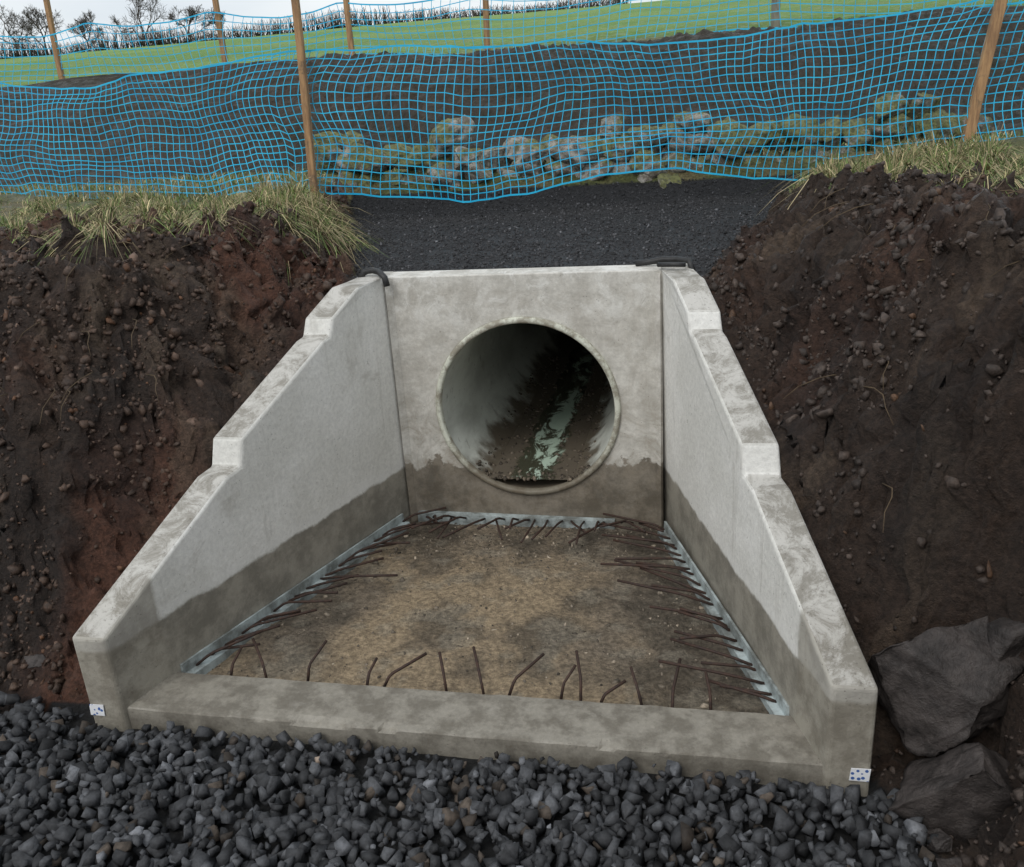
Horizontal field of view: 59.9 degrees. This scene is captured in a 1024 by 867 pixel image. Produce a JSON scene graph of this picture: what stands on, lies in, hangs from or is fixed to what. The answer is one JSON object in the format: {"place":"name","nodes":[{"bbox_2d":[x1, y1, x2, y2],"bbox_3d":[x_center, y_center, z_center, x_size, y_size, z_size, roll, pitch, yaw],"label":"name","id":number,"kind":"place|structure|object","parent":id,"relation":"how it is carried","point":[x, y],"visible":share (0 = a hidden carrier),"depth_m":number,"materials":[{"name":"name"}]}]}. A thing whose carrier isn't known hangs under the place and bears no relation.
{"place":"outdoors","nodes":[
{"label":"outdoors","id":0,"kind":"place"},
{"bbox_2d":[0,0,660,56],"label":"sky","id":1,"kind":"structure","parent":0,"point":[102,10],"materials":[{"name":"white"}]},
{"bbox_2d":[0,0,1023,866],"bbox_3d":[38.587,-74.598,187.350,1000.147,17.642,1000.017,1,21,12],"label":"ground","id":2,"kind":"structure","parent":0,"point":[980,516],"depth_m":4.88,"materials":[{"name":"soil"}]},
{"bbox_2d":[0,5,40,50],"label":"bare tree","id":3,"kind":"object","parent":2,"relation":"on","point":[12,14],"visible":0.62,"depth_m":132.22,"materials":[{"name":"black plant"}]},
{"bbox_2d":[7,6,65,54],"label":"bare tree","id":4,"kind":"object","parent":2,"relation":"on","point":[30,21],"visible":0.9,"depth_m":129.57,"materials":[{"name":"black plant"}]},
{"bbox_2d":[43,0,64,78],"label":"wooden post","id":5,"kind":"object","parent":2,"relation":"on","point":[51,27],"visible":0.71,"depth_m":15.20,"materials":[{"name":"brown wood"}]},
{"bbox_2d":[66,10,104,49],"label":"bare tree","id":6,"kind":"object","parent":2,"relation":"on","point":[81,27],"visible":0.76,"depth_m":129.73,"materials":[{"name":"black plant"}]},
{"bbox_2d":[105,0,166,44],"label":"bare tree","id":7,"kind":"object","parent":2,"relation":"on","point":[139,6],"visible":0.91,"depth_m":128.73,"materials":[{"name":"black plant"}]},
{"bbox_2d":[0,186,355,696],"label":"mud clods","id":8,"kind":"object","parent":2,"relation":"on","point":[69,380],"visible":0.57,"depth_m":4.92,"materials":[{"name":"brown soil"}]},
{"bbox_2d":[164,4,215,41],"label":"bare tree","id":9,"kind":"object","parent":2,"relation":"on","point":[191,12],"visible":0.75,"depth_m":129.02,"materials":[{"name":"black plant"}]},
{"bbox_2d":[198,7,225,30],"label":"bare tree","id":10,"kind":"object","parent":2,"relation":"on","point":[212,15],"visible":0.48,"depth_m":124.31,"materials":[{"name":"black plant"}]},
{"bbox_2d":[212,0,227,62],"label":"wooden post","id":11,"kind":"object","parent":2,"relation":"on","point":[216,8],"visible":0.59,"depth_m":14.60,"materials":[{"name":"brown wood"}]},
{"bbox_2d":[291,0,317,195],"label":"wooden post","id":12,"kind":"object","parent":2,"relation":"on","point":[304,91],"visible":0.86,"depth_m":7.29,"materials":[{"name":"brown wood"}]},
{"bbox_2d":[0,0,630,58],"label":"hedge","id":13,"kind":"object","parent":2,"relation":"on","point":[237,34],"visible":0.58,"depth_m":122.93,"materials":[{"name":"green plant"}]},
{"bbox_2d":[343,0,354,55],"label":"wooden post","id":14,"kind":"object","parent":2,"relation":"on","point":[349,31],"visible":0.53,"depth_m":14.19,"materials":[{"name":"brown wood"}]},
{"bbox_2d":[0,0,1023,86],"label":"barrier netting","id":15,"kind":"object","parent":14,"relation":"attached to","point":[414,18],"visible":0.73,"depth_m":14.10,"materials":[{"name":"blue plastic"}]},
{"bbox_2d":[0,691,938,866],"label":"gravel","id":16,"kind":"structure","parent":2,"relation":"on","point":[98,778],"depth_m":3.58,"materials":[{"name":"grey gravel"}]},
{"bbox_2d":[73,263,877,796],"bbox_3d":[-0.098,0.309,4.813,3.533,1.974,2.462,1,21,12],"label":"concrete headwall","id":17,"kind":"object","parent":2,"relation":"on","point":[331,451],"visible":0.84,"depth_m":4.71,"materials":[{"name":"grey concrete"}]},
{"bbox_2d":[89,704,104,715],"bbox_3d":[-1.986,1.323,4.253,0.080,0.062,0.004,1,21,12],"label":"survey tag","id":18,"kind":"object","parent":17,"relation":"attached to","point":[96,709],"visible":1,"depth_m":4.25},
{"bbox_2d":[358,267,389,286],"bbox_3d":[-0.857,-0.987,5.588,0.269,0.103,0.090,12,26,37],"label":"rubber joint seal","id":19,"kind":"object","parent":17,"relation":"attached to","point":[378,272],"visible":0.94,"depth_m":5.57,"materials":[{"name":"black rubber"}]},
{"bbox_2d":[436,317,620,494],"bbox_3d":[1.361,-2.463,11.700,1.208,1.208,13.126,1,21,12],"label":"drainage pipe","id":20,"kind":"object","parent":17,"relation":"attached to","point":[488,369],"visible":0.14,"depth_m":6.45,"materials":[{"name":"grey concrete"}]},
{"bbox_2d":[476,354,610,480],"bbox_3d":[0.413,-0.254,7.245,0.796,0.105,3.027,1,21,12],"label":"silt debris","id":21,"kind":"object","parent":20,"relation":"in","point":[569,477],"visible":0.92,"depth_m":6.46,"materials":[{"name":"soil"}]},
{"bbox_2d":[490,335,606,479],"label":"water","id":22,"kind":"structure","parent":20,"relation":"in","point":[554,420],"depth_m":6.96,"materials":[{"name":"liquid"}]},
{"bbox_2d":[635,256,695,269],"bbox_3d":[0.910,-1.008,5.296,0.185,0.080,0.372,-19,25,-35],"label":"rubber joint seal","id":23,"kind":"object","parent":17,"relation":"on","point":[670,261],"visible":0.97,"depth_m":5.29,"materials":[{"name":"black rubber"}]},
{"bbox_2d":[849,768,870,781],"bbox_3d":[1.392,1.365,3.554,0.080,0.062,0.004,1,21,12],"label":"survey tag","id":24,"kind":"object","parent":17,"relation":"attached to","point":[860,774],"visible":1,"depth_m":3.55,"materials":[{"name":"white plastic"}]},
{"bbox_2d":[196,507,776,709],"bbox_3d":[-0.052,0.845,5.085,2.892,0.148,1.895,1,21,12],"label":"rebar","id":25,"kind":"object","parent":2,"relation":"on","point":[645,566],"visible":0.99,"depth_m":4.88,"materials":[{"name":"metal"}]},
{"bbox_2d":[483,0,489,49],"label":"wooden post","id":26,"kind":"object","parent":2,"relation":"on","point":[486,22],"visible":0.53,"depth_m":13.77,"materials":[{"name":"brown wood"}]},
{"bbox_2d":[209,521,768,713],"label":"loose stones","id":27,"kind":"object","parent":2,"relation":"on","point":[617,680],"visible":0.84,"depth_m":5.14,"materials":[{"name":"brown gravel"}]},
{"bbox_2d":[0,175,1020,530],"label":"roots","id":28,"kind":"object","parent":2,"relation":"on","point":[300,223],"visible":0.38,"depth_m":4.66,"materials":[{"name":"brown plant"}]},
{"bbox_2d":[0,117,1023,281],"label":"grass tussocks","id":29,"kind":"object","parent":2,"relation":"on","point":[986,157],"depth_m":6.34,"materials":[{"name":"green plant"}]},
{"bbox_2d":[0,129,1023,226],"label":"grass","id":30,"kind":"structure","parent":2,"relation":"on","point":[255,179],"depth_m":8.33,"materials":[{"name":"green plant"}]},
{"bbox_2d":[341,174,798,277],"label":"gravel backfill","id":31,"kind":"structure","parent":2,"relation":"on","point":[556,264],"depth_m":6.89,"materials":[{"name":"stone"}]},
{"bbox_2d":[313,90,992,190],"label":"dry stone wall","id":32,"kind":"structure","parent":2,"relation":"on","point":[664,177],"depth_m":7.73,"materials":[{"name":"grey stone"}]},
{"bbox_2d":[771,0,780,26],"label":"wooden post","id":33,"kind":"object","parent":2,"relation":"on","point":[775,15],"visible":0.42,"depth_m":13.56,"materials":[{"name":"brown wood"}]},
{"bbox_2d":[703,161,1023,866],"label":"mud clods","id":34,"kind":"object","parent":2,"relation":"on","point":[991,370],"visible":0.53,"depth_m":4.07,"materials":[{"name":"brown soil"}]},
{"bbox_2d":[961,0,1007,142],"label":"wooden post","id":35,"kind":"object","parent":2,"relation":"on","point":[986,59],"visible":0.76,"depth_m":6.79,"materials":[{"name":"brown wood"}]},
{"bbox_2d":[0,0,1023,202],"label":"barrier netting","id":36,"kind":"object","parent":35,"relation":"attached to","point":[513,114],"visible":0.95,"depth_m":7.25,"materials":[{"name":"blue plastic"}]}
]}

